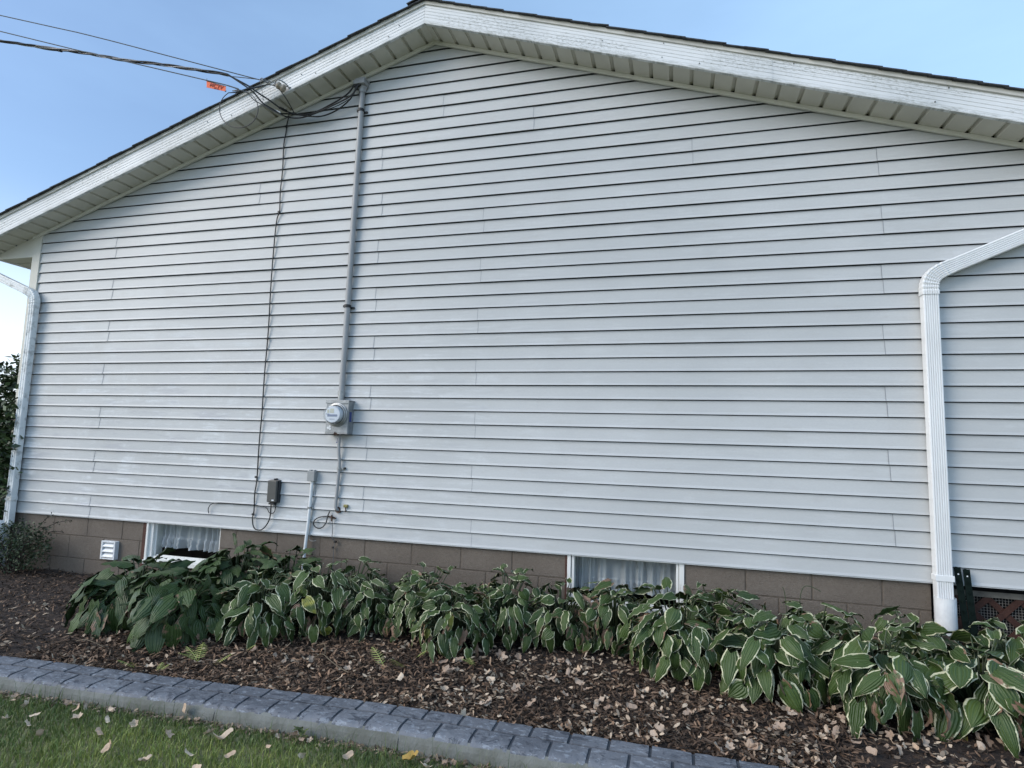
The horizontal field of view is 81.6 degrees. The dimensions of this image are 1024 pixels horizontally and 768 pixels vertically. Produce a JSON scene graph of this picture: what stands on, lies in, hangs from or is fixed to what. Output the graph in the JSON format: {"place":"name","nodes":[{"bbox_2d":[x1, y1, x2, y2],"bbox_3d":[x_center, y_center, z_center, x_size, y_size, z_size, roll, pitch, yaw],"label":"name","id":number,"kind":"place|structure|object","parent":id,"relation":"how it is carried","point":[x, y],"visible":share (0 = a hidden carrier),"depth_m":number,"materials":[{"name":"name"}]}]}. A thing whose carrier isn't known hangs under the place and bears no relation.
{"place":"outdoors","nodes":[
{"label":"outdoors","id":0,"kind":"place"},
{"bbox_2d":[0,674,568,767],"bbox_3d":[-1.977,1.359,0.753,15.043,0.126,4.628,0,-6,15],"label":"grass","id":1,"kind":"structure","parent":0,"point":[55,745],"depth_m":2.68,"materials":[{"name":"plant"}]},
{"bbox_2d":[36,729,43,735],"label":"fallen leaf","id":2,"kind":"object","parent":1,"relation":"on","point":[39,732],"visible":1,"depth_m":2.70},
{"bbox_2d":[71,712,82,718],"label":"fallen leaf","id":3,"kind":"object","parent":1,"relation":"on","point":[78,715],"visible":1,"depth_m":2.87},
{"bbox_2d":[95,727,103,734],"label":"fallen leaf","id":4,"kind":"object","parent":1,"relation":"on","point":[98,730],"visible":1,"depth_m":2.72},
{"bbox_2d":[101,740,110,752],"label":"fallen leaf","id":5,"kind":"object","parent":1,"relation":"on","point":[107,746],"visible":0.99,"depth_m":2.59,"materials":[{"name":"plant"}]},
{"bbox_2d":[129,719,137,726],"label":"fallen leaf","id":6,"kind":"object","parent":1,"relation":"on","point":[134,723],"visible":1,"depth_m":2.81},
{"bbox_2d":[138,754,151,760],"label":"fallen leaf","id":7,"kind":"object","parent":1,"relation":"on","point":[145,758],"visible":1,"depth_m":2.51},
{"bbox_2d":[165,729,174,737],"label":"fallen leaf","id":8,"kind":"object","parent":1,"relation":"on","point":[168,733],"visible":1,"depth_m":2.73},
{"bbox_2d":[213,728,232,739],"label":"fallen leaf","id":9,"kind":"object","parent":1,"relation":"on","point":[226,733],"visible":1,"depth_m":2.71,"materials":[{"name":"plant"}]},
{"bbox_2d":[224,750,235,757],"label":"fallen leaf","id":10,"kind":"object","parent":1,"relation":"on","point":[229,754],"visible":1,"depth_m":2.56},
{"bbox_2d":[292,726,308,736],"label":"broadleaf weed","id":11,"kind":"object","parent":1,"relation":"on","point":[301,730],"visible":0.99,"depth_m":2.77,"materials":[{"name":"green plant"}]},
{"bbox_2d":[342,750,352,758],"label":"fallen leaf","id":12,"kind":"object","parent":1,"relation":"on","point":[348,754],"visible":1,"depth_m":2.58,"materials":[{"name":"plant"}]},
{"bbox_2d":[0,656,784,767],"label":"garden edging","id":13,"kind":"object","parent":1,"relation":"on","point":[420,729],"visible":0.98,"depth_m":2.85,"materials":[{"name":"grey concrete"}]},
{"bbox_2d":[402,750,418,759],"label":"fallen leaf","id":14,"kind":"object","parent":1,"relation":"on","point":[410,755],"visible":1,"depth_m":2.58,"materials":[{"name":"plant"}]},
{"bbox_2d":[0,564,1023,767],"bbox_3d":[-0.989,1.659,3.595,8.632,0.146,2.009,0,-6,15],"label":"bark mulch","id":15,"kind":"object","parent":0,"point":[245,667],"visible":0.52,"depth_m":3.25,"materials":[{"name":"wood"}]},
{"bbox_2d":[0,353,23,527],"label":"dark bush","id":16,"kind":"object","parent":15,"relation":"on","point":[7,409],"visible":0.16,"depth_m":5.75,"materials":[{"name":"green plant"}]},
{"bbox_2d":[0,512,71,573],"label":"twiggy shrub","id":17,"kind":"object","parent":15,"relation":"on","point":[10,556],"visible":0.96,"depth_m":5.34,"materials":[{"name":"green plant"}]},
{"bbox_2d":[76,639,103,646],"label":"dry stalk","id":18,"kind":"object","parent":15,"relation":"on","point":[90,641],"visible":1,"depth_m":3.64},
{"bbox_2d":[64,547,194,639],"bbox_3d":[-2.680,1.477,4.273,0.849,0.531,0.833,-4,-8,42],"label":"hosta plant","id":19,"kind":"object","parent":15,"relation":"on","point":[104,611],"visible":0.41,"depth_m":4.06,"materials":[{"name":"green plant"}]},
{"bbox_2d":[116,564,238,654],"bbox_3d":[-2.188,1.473,3.978,0.726,0.500,0.794,8,-8,-44],"label":"hosta plant","id":20,"kind":"object","parent":15,"relation":"on","point":[158,612],"visible":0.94,"depth_m":3.78,"materials":[{"name":"green plant"}]},
{"bbox_2d":[179,644,206,660],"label":"fern sprig","id":21,"kind":"object","parent":15,"relation":"on","point":[195,652],"visible":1,"depth_m":3.55,"materials":[{"name":"plant"}]},
{"bbox_2d":[191,533,289,593],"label":"hosta plant","id":22,"kind":"object","parent":15,"relation":"on","point":[232,571],"visible":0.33,"depth_m":4.49,"materials":[{"name":"green plant"}]},
{"bbox_2d":[203,566,303,650],"bbox_3d":[-1.696,1.485,3.997,0.656,0.472,0.614,0,-6,15],"label":"hosta plant","id":23,"kind":"object","parent":15,"relation":"on","point":[242,609],"visible":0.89,"depth_m":3.82,"materials":[{"name":"green plant"}]},
{"bbox_2d":[250,545,328,601],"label":"hosta plant","id":24,"kind":"object","parent":15,"relation":"on","point":[269,565],"visible":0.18,"depth_m":4.38,"materials":[{"name":"green plant"}]},
{"bbox_2d":[273,561,357,643],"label":"hosta plant","id":25,"kind":"object","parent":15,"relation":"on","point":[312,612],"visible":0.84,"depth_m":3.95,"materials":[{"name":"green plant"}]},
{"bbox_2d":[314,654,348,672],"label":"dry stalk","id":26,"kind":"object","parent":15,"relation":"on","point":[332,662],"visible":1,"depth_m":3.42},
{"bbox_2d":[320,556,389,602],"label":"hosta plant","id":27,"kind":"object","parent":15,"relation":"on","point":[364,559],"visible":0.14,"depth_m":4.44,"materials":[{"name":"green plant"}]},
{"bbox_2d":[331,568,406,642],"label":"hosta plant","id":28,"kind":"object","parent":15,"relation":"on","point":[370,614],"visible":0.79,"depth_m":3.97,"materials":[{"name":"green plant"}]},
{"bbox_2d":[371,647,384,665],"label":"fern sprig","id":29,"kind":"object","parent":15,"relation":"on","point":[377,656],"visible":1,"depth_m":3.48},
{"bbox_2d":[396,672,403,680],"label":"fallen leaf","id":30,"kind":"object","parent":15,"relation":"on","point":[400,676],"visible":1,"depth_m":3.30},
{"bbox_2d":[379,562,464,645],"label":"hosta plant","id":31,"kind":"object","parent":15,"relation":"on","point":[405,589],"visible":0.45,"depth_m":3.92,"materials":[{"name":"green plant"}]},
{"bbox_2d":[441,664,451,674],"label":"fallen leaf","id":32,"kind":"object","parent":15,"relation":"on","point":[446,669],"visible":0.99,"depth_m":3.39,"materials":[{"name":"plant"}]},
{"bbox_2d":[404,582,493,662],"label":"hosta plant","id":33,"kind":"object","parent":15,"relation":"on","point":[450,634],"visible":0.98,"depth_m":3.68,"materials":[{"name":"green plant"}]},
{"bbox_2d":[453,657,462,661],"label":"fallen leaf","id":34,"kind":"object","parent":15,"relation":"on","point":[459,660],"visible":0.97,"depth_m":3.55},
{"bbox_2d":[460,708,465,715],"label":"fallen leaf","id":35,"kind":"object","parent":15,"relation":"on","point":[463,712],"visible":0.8,"depth_m":2.94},
{"bbox_2d":[484,697,491,705],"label":"fallen leaf","id":36,"kind":"object","parent":15,"relation":"on","point":[488,700],"visible":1,"depth_m":3.05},
{"bbox_2d":[496,649,504,658],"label":"fallen leaf","id":37,"kind":"object","parent":15,"relation":"on","point":[500,652],"visible":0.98,"depth_m":3.64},
{"bbox_2d":[499,653,507,660],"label":"fallen leaf","id":38,"kind":"object","parent":15,"relation":"on","point":[503,657],"visible":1,"depth_m":3.59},
{"bbox_2d":[0,599,1021,767],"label":"leaf litter","id":39,"kind":"object","parent":15,"relation":"on","point":[784,749],"visible":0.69,"depth_m":3.04,"materials":[{"name":"plant"}]},
{"bbox_2d":[0,0,1023,637],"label":"gable house","id":40,"kind":"structure","parent":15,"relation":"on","point":[632,294],"depth_m":4.53,"materials":[{"name":"plastic"}]},
{"bbox_2d":[0,273,40,525],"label":"downspout","id":41,"kind":"object","parent":40,"relation":"attached to","point":[34,300],"visible":0.99,"depth_m":5.76,"materials":[{"name":"white metal"}]},
{"bbox_2d":[0,520,9,565],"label":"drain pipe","id":42,"kind":"object","parent":41,"relation":"attached to","point":[2,521],"visible":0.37,"depth_m":5.62,"materials":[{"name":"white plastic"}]},
{"bbox_2d":[100,540,118,559],"bbox_3d":[-3.638,1.500,5.364,0.160,0.161,0.044,0,-6,15],"label":"dryer vent","id":43,"kind":"object","parent":40,"relation":"attached to","point":[109,549],"visible":1,"depth_m":5.35,"materials":[{"name":"white plastic"}]},
{"bbox_2d":[0,31,288,116],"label":"tv line","id":44,"kind":"object","parent":40,"relation":"attached to","point":[142,65],"visible":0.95,"depth_m":4.93,"materials":[{"name":"rubber"}]},
{"bbox_2d":[207,81,225,91],"bbox_3d":[-2.402,-2.429,4.824,0.179,0.120,0.010,1,-6,5],"label":"cable tag","id":45,"kind":"object","parent":44,"relation":"hanging from","point":[212,85],"visible":1,"depth_m":4.82,"materials":[{"name":"orange plastic"}]},
{"bbox_2d":[142,523,220,567],"bbox_3d":[-2.878,1.416,5.233,0.780,0.363,0.132,0,-6,15],"label":"basement window","id":46,"kind":"structure","parent":40,"relation":"in","point":[154,531],"depth_m":5.29,"materials":[{"name":"white paint"}]},
{"bbox_2d":[161,524,219,552],"bbox_3d":[-2.836,1.358,5.278,0.682,0.233,0.103,0,-6,15],"label":"ruffled curtain","id":47,"kind":"object","parent":40,"relation":"hanging from","point":[190,538],"visible":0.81,"depth_m":5.29,"materials":[{"name":"white fabric"}]},
{"bbox_2d":[208,502,275,513],"bbox_3d":[-2.293,1.060,5.030,0.677,0.111,0.021,0,-6,15],"label":"thin cable","id":48,"kind":"object","parent":40,"relation":"attached to","point":[243,504],"visible":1,"depth_m":5.03,"materials":[{"name":"black plastic"}]},
{"bbox_2d":[252,115,289,530],"bbox_3d":[-2.048,-0.594,5.138,0.186,3.660,0.043,-1,-7,21],"label":"wall cable","id":49,"kind":"object","parent":40,"relation":"attached to","point":[267,340],"depth_m":5.15,"materials":[{"name":"black"}]},
{"bbox_2d":[267,478,281,504],"bbox_3d":[-1.991,0.897,4.958,0.103,0.215,0.063,0,-6,15],"label":"telephone box","id":50,"kind":"object","parent":40,"relation":"attached to","point":[274,492],"visible":1,"depth_m":4.93,"materials":[{"name":"grey plastic"}]},
{"bbox_2d":[272,79,290,92],"bbox_3d":[-1.980,-2.545,5.073,0.163,0.096,0.070,2,-6,-7],"label":"insulator knob","id":51,"kind":"object","parent":40,"relation":"attached to","point":[281,87],"visible":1,"depth_m":5.06,"materials":[{"name":"ceramic"}]},
{"bbox_2d":[247,84,293,111],"bbox_3d":[-2.045,-2.511,5.103,0.405,0.138,0.162,7,-8,-40],"label":"drip wire","id":52,"kind":"object","parent":51,"relation":"attached to","point":[281,92],"visible":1,"depth_m":5.10,"materials":[{"name":"black"}]},
{"bbox_2d":[301,481,313,569],"bbox_3d":[-1.671,1.270,4.833,0.075,0.951,0.036,0,-6,15],"label":"thin white pipe","id":53,"kind":"object","parent":40,"relation":"attached to","point":[309,507],"visible":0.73,"depth_m":4.84,"materials":[{"name":"plastic"}]},
{"bbox_2d":[307,470,317,480],"bbox_3d":[-1.640,0.752,4.883,0.066,0.092,0.056,0,-6,15],"label":"junction box","id":54,"kind":"object","parent":40,"relation":"attached to","point":[312,475],"visible":1,"depth_m":4.86,"materials":[{"name":"grey plastic"}]},
{"bbox_2d":[309,481,316,540],"bbox_3d":[-1.621,1.039,4.855,0.067,0.486,0.019,0,-6,12],"label":"grey wire","id":55,"kind":"object","parent":40,"relation":"attached to","point":[312,511],"visible":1,"depth_m":4.86,"materials":[{"name":"plastic"}]},
{"bbox_2d":[313,511,334,528],"bbox_3d":[-1.525,1.103,4.813,0.193,0.146,0.021,0,-6,12],"label":"coiled cable","id":56,"kind":"object","parent":40,"relation":"attached to","point":[327,516],"visible":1,"depth_m":4.81,"materials":[{"name":"black plastic"}]},
{"bbox_2d":[332,514,334,571],"bbox_3d":[-1.446,1.350,4.773,0.037,0.593,0.021,8,-8,-43],"label":"ground wire","id":57,"kind":"object","parent":40,"relation":"hanging from","point":[334,543],"visible":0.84,"depth_m":4.78,"materials":[{"name":"grey"}]},
{"bbox_2d":[325,400,354,435],"bbox_3d":[-1.420,0.274,4.809,0.213,0.289,0.190,0,-6,15],"label":"electric meter","id":58,"kind":"object","parent":40,"relation":"attached to","point":[339,415],"visible":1,"depth_m":4.79,"materials":[{"name":"grey paint"}]},
{"bbox_2d":[334,434,345,512],"bbox_3d":[-1.393,0.726,4.819,0.072,0.640,0.063,0,-6,15],"label":"grey cable conduit","id":59,"kind":"object","parent":40,"relation":"attached to","point":[336,508],"visible":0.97,"depth_m":4.81,"materials":[{"name":"plastic"}]},
{"bbox_2d":[338,77,369,399],"bbox_3d":[-1.349,-1.249,5.011,0.117,2.795,0.101,0,-6,15],"label":"service mast","id":60,"kind":"object","parent":40,"relation":"attached to","point":[362,83],"visible":0.99,"depth_m":5.01,"materials":[{"name":"grey plastic"}]},
{"bbox_2d":[0,39,357,118],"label":"service drop","id":61,"kind":"object","parent":60,"relation":"attached to","point":[305,115],"visible":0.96,"depth_m":5.15,"materials":[{"name":"black"}]},
{"bbox_2d":[228,85,264,92],"bbox_3d":[-2.235,-2.495,5.006,0.281,0.172,0.036,6,-7,-32],"label":"wrapped wire","id":62,"kind":"object","parent":61,"relation":"attached to","point":[247,89],"visible":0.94,"depth_m":5.01,"materials":[{"name":"black"}]},
{"bbox_2d":[219,90,257,127],"bbox_3d":[-2.305,-2.317,4.973,0.396,0.352,0.050,0,-6,15],"label":"loose wire loop","id":63,"kind":"object","parent":62,"relation":"hanging from","point":[238,127],"visible":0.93,"depth_m":4.97,"materials":[{"name":"black"}]},
{"bbox_2d":[566,555,683,612],"bbox_3d":[0.802,1.417,4.225,0.814,0.358,0.100,0,-6,15],"label":"basement window","id":64,"kind":"structure","parent":40,"relation":"in","point":[571,560],"depth_m":4.20,"materials":[{"name":"white paint"}]},
{"bbox_2d":[576,556,675,595],"bbox_3d":[0.819,1.375,4.285,0.714,0.258,0.106,0,-6,15],"label":"ruffled curtain","id":65,"kind":"object","parent":40,"relation":"hanging from","point":[633,574],"visible":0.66,"depth_m":4.29,"materials":[{"name":"white fabric"}]},
{"bbox_2d":[919,228,1023,598],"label":"downspout","id":66,"kind":"object","parent":40,"relation":"attached to","point":[942,577],"visible":1,"depth_m":3.72,"materials":[{"name":"white paint"}]},
{"bbox_2d":[930,583,1023,660],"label":"lattice panel","id":67,"kind":"object","parent":40,"relation":"attached to","point":[1006,606],"visible":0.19,"depth_m":3.68,"materials":[{"name":"brown wood"}]},
{"bbox_2d":[466,563,557,652],"bbox_3d":[-0.019,1.486,3.979,0.666,0.498,0.576,0,-6,15],"label":"hosta plant","id":68,"kind":"object","parent":15,"relation":"on","point":[510,616],"visible":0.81,"depth_m":3.85,"materials":[{"name":"green plant"}]},
{"bbox_2d":[511,683,520,691],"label":"fallen leaf","id":69,"kind":"object","parent":15,"relation":"on","point":[515,686],"visible":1,"depth_m":3.22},
{"bbox_2d":[525,699,533,706],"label":"fallen leaf","id":70,"kind":"object","parent":15,"relation":"on","point":[529,703],"visible":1,"depth_m":3.06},
{"bbox_2d":[520,578,602,652],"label":"hosta plant","id":71,"kind":"object","parent":15,"relation":"on","point":[556,626],"visible":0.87,"depth_m":3.79,"materials":[{"name":"green plant"}]},
{"bbox_2d":[575,678,584,685],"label":"fallen leaf","id":72,"kind":"object","parent":15,"relation":"on","point":[578,681],"visible":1,"depth_m":3.29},
{"bbox_2d":[593,699,598,707],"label":"fallen leaf","id":73,"kind":"object","parent":15,"relation":"on","point":[596,702],"visible":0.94,"depth_m":3.03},
{"bbox_2d":[573,578,653,654],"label":"hosta plant","id":74,"kind":"object","parent":15,"relation":"on","point":[613,615],"visible":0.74,"depth_m":3.76,"materials":[{"name":"green plant"}]},
{"bbox_2d":[626,702,636,708],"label":"fallen leaf","id":75,"kind":"object","parent":15,"relation":"on","point":[630,705],"visible":1,"depth_m":3.01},
{"bbox_2d":[650,730,657,740],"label":"fallen leaf","id":76,"kind":"object","parent":15,"relation":"on","point":[653,733],"visible":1,"depth_m":2.74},
{"bbox_2d":[654,723,666,735],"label":"fallen leaf","id":77,"kind":"object","parent":15,"relation":"on","point":[660,727],"visible":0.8,"depth_m":2.78,"materials":[{"name":"plant"}]},
{"bbox_2d":[659,690,667,697],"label":"fallen leaf","id":78,"kind":"object","parent":15,"relation":"on","point":[661,694],"visible":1,"depth_m":3.17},
{"bbox_2d":[614,577,733,692],"bbox_3d":[0.991,1.471,3.563,0.671,0.538,0.708,3,-6,-13],"label":"hosta plant","id":79,"kind":"object","parent":15,"relation":"on","point":[678,652],"visible":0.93,"depth_m":3.42,"materials":[{"name":"green plant"}]},
{"bbox_2d":[683,710,691,714],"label":"fallen leaf","id":80,"kind":"object","parent":15,"relation":"on","point":[685,712],"visible":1,"depth_m":2.98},
{"bbox_2d":[674,581,759,669],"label":"hosta plant","id":81,"kind":"object","parent":15,"relation":"on","point":[721,595],"visible":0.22,"depth_m":3.69,"materials":[{"name":"green plant"}]},
{"bbox_2d":[725,741,734,749],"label":"fallen leaf","id":82,"kind":"object","parent":15,"relation":"on","point":[729,745],"visible":1,"depth_m":2.67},
{"bbox_2d":[744,739,756,750],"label":"fallen leaf","id":83,"kind":"object","parent":15,"relation":"on","point":[748,743],"visible":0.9,"depth_m":2.67,"materials":[{"name":"plant"}]},
{"bbox_2d":[748,742,757,749],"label":"fallen leaf","id":84,"kind":"object","parent":15,"relation":"on","point":[755,748],"visible":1,"depth_m":2.66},
{"bbox_2d":[708,602,842,713],"bbox_3d":[1.453,1.495,3.330,0.696,0.490,0.685,0,-6,15],"label":"hosta plant","id":85,"kind":"object","parent":15,"relation":"on","point":[772,656],"visible":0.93,"depth_m":3.12,"materials":[{"name":"green plant"}]},
{"bbox_2d":[773,721,785,731],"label":"fallen leaf","id":86,"kind":"object","parent":15,"relation":"on","point":[781,725],"visible":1,"depth_m":2.84,"materials":[{"name":"plant"}]},
{"bbox_2d":[780,705,790,711],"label":"fallen leaf","id":87,"kind":"object","parent":15,"relation":"on","point":[782,707],"visible":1,"depth_m":3.03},
{"bbox_2d":[783,756,789,764],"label":"fallen leaf","id":88,"kind":"object","parent":15,"relation":"on","point":[786,758],"visible":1,"depth_m":2.57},
{"bbox_2d":[777,601,863,689],"bbox_3d":[1.817,1.525,3.522,0.599,0.446,0.572,0,-6,15],"label":"hosta plant","id":89,"kind":"object","parent":15,"relation":"on","point":[829,627],"visible":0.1,"depth_m":3.51,"materials":[{"name":"green plant"}]},
{"bbox_2d":[798,586,820,616],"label":"flower stalk","id":90,"kind":"object","parent":89,"relation":"on","point":[801,592],"visible":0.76,"depth_m":3.62,"materials":[{"name":"green plant"}]},
{"bbox_2d":[832,725,838,737],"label":"fallen leaf","id":91,"kind":"object","parent":15,"relation":"on","point":[835,728],"visible":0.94,"depth_m":2.80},
{"bbox_2d":[836,713,846,720],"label":"fallen leaf","id":92,"kind":"object","parent":15,"relation":"on","point":[842,716],"visible":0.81,"depth_m":2.93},
{"bbox_2d":[866,746,876,754],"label":"fallen leaf","id":93,"kind":"object","parent":15,"relation":"on","point":[871,750],"visible":1,"depth_m":2.64,"materials":[{"name":"plant"}]},
{"bbox_2d":[810,616,958,742],"bbox_3d":[1.860,1.475,3.029,0.617,0.504,0.718,0,-6,15],"label":"hosta plant","id":94,"kind":"object","parent":15,"relation":"on","point":[869,686],"visible":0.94,"depth_m":2.89,"materials":[{"name":"green plant"}]},
{"bbox_2d":[885,730,894,739],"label":"fallen leaf","id":95,"kind":"object","parent":15,"relation":"on","point":[890,734],"visible":0.97,"depth_m":2.79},
{"bbox_2d":[896,744,902,755],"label":"fallen leaf","id":96,"kind":"object","parent":15,"relation":"on","point":[900,749],"visible":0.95,"depth_m":2.64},
{"bbox_2d":[870,605,970,660],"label":"hosta plant","id":97,"kind":"object","parent":15,"relation":"on","point":[935,633],"visible":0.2,"depth_m":3.26,"materials":[{"name":"green plant"}]},
{"bbox_2d":[922,735,931,747],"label":"fallen leaf","id":98,"kind":"object","parent":15,"relation":"on","point":[926,742],"visible":1,"depth_m":2.71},
{"bbox_2d":[927,727,935,735],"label":"fallen leaf","id":99,"kind":"object","parent":15,"relation":"on","point":[933,731],"visible":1,"depth_m":2.80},
{"bbox_2d":[933,595,958,641],"bbox_3d":[2.632,1.591,3.589,0.116,0.585,0.116,0,-6,15],"label":"drain pipe","id":100,"kind":"object","parent":15,"relation":"on","point":[945,614],"visible":0.41,"depth_m":3.56,"materials":[{"name":"white plastic"}]},
{"bbox_2d":[953,567,971,653],"bbox_3d":[2.716,1.478,3.553,0.035,0.731,0.131,2,-6,-6],"label":"steel post","id":101,"kind":"object","parent":15,"relation":"on","point":[961,598],"visible":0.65,"depth_m":3.58,"materials":[{"name":"green"}]},
{"bbox_2d":[908,628,1023,758],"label":"hosta plant","id":102,"kind":"object","parent":15,"relation":"on","point":[987,691],"visible":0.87,"depth_m":2.79,"materials":[{"name":"green plant"}]},
{"bbox_2d":[963,569,978,647],"bbox_3d":[2.755,1.483,3.544,0.036,0.721,0.123,1,-6,5],"label":"steel post","id":103,"kind":"object","parent":15,"relation":"on","point":[970,600],"visible":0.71,"depth_m":3.57,"materials":[{"name":"green"}]},
{"bbox_2d":[977,741,985,752],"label":"fallen leaf","id":104,"kind":"object","parent":15,"relation":"on","point":[981,746],"visible":1,"depth_m":2.68,"materials":[{"name":"plant"}]},
{"bbox_2d":[949,617,1023,671],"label":"hosta plant","id":105,"kind":"object","parent":15,"relation":"on","point":[1009,645],"visible":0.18,"depth_m":3.13,"materials":[{"name":"green plant"}]},
{"bbox_2d":[985,735,993,746],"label":"fallen leaf","id":106,"kind":"object","parent":15,"relation":"on","point":[989,742],"visible":1,"depth_m":2.74,"materials":[{"name":"plant"}]},
{"bbox_2d":[0,0,1023,402],"label":"sky","id":107,"kind":"structure","parent":0,"point":[63,114],"materials":[{"name":"blue"}]},
{"bbox_3d":[-2.118,-2.522,5.075,0.061,0.180,0.058,0,-6,15],"label":"line hook","id":108,"kind":"object","parent":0,"visible":0},
{"bbox_2d":[0,15,259,79],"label":"telephone line","id":109,"kind":"object","parent":108,"relation":"attached to","point":[132,46],"visible":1,"depth_m":5.11,"materials":[{"name":"rubber"}]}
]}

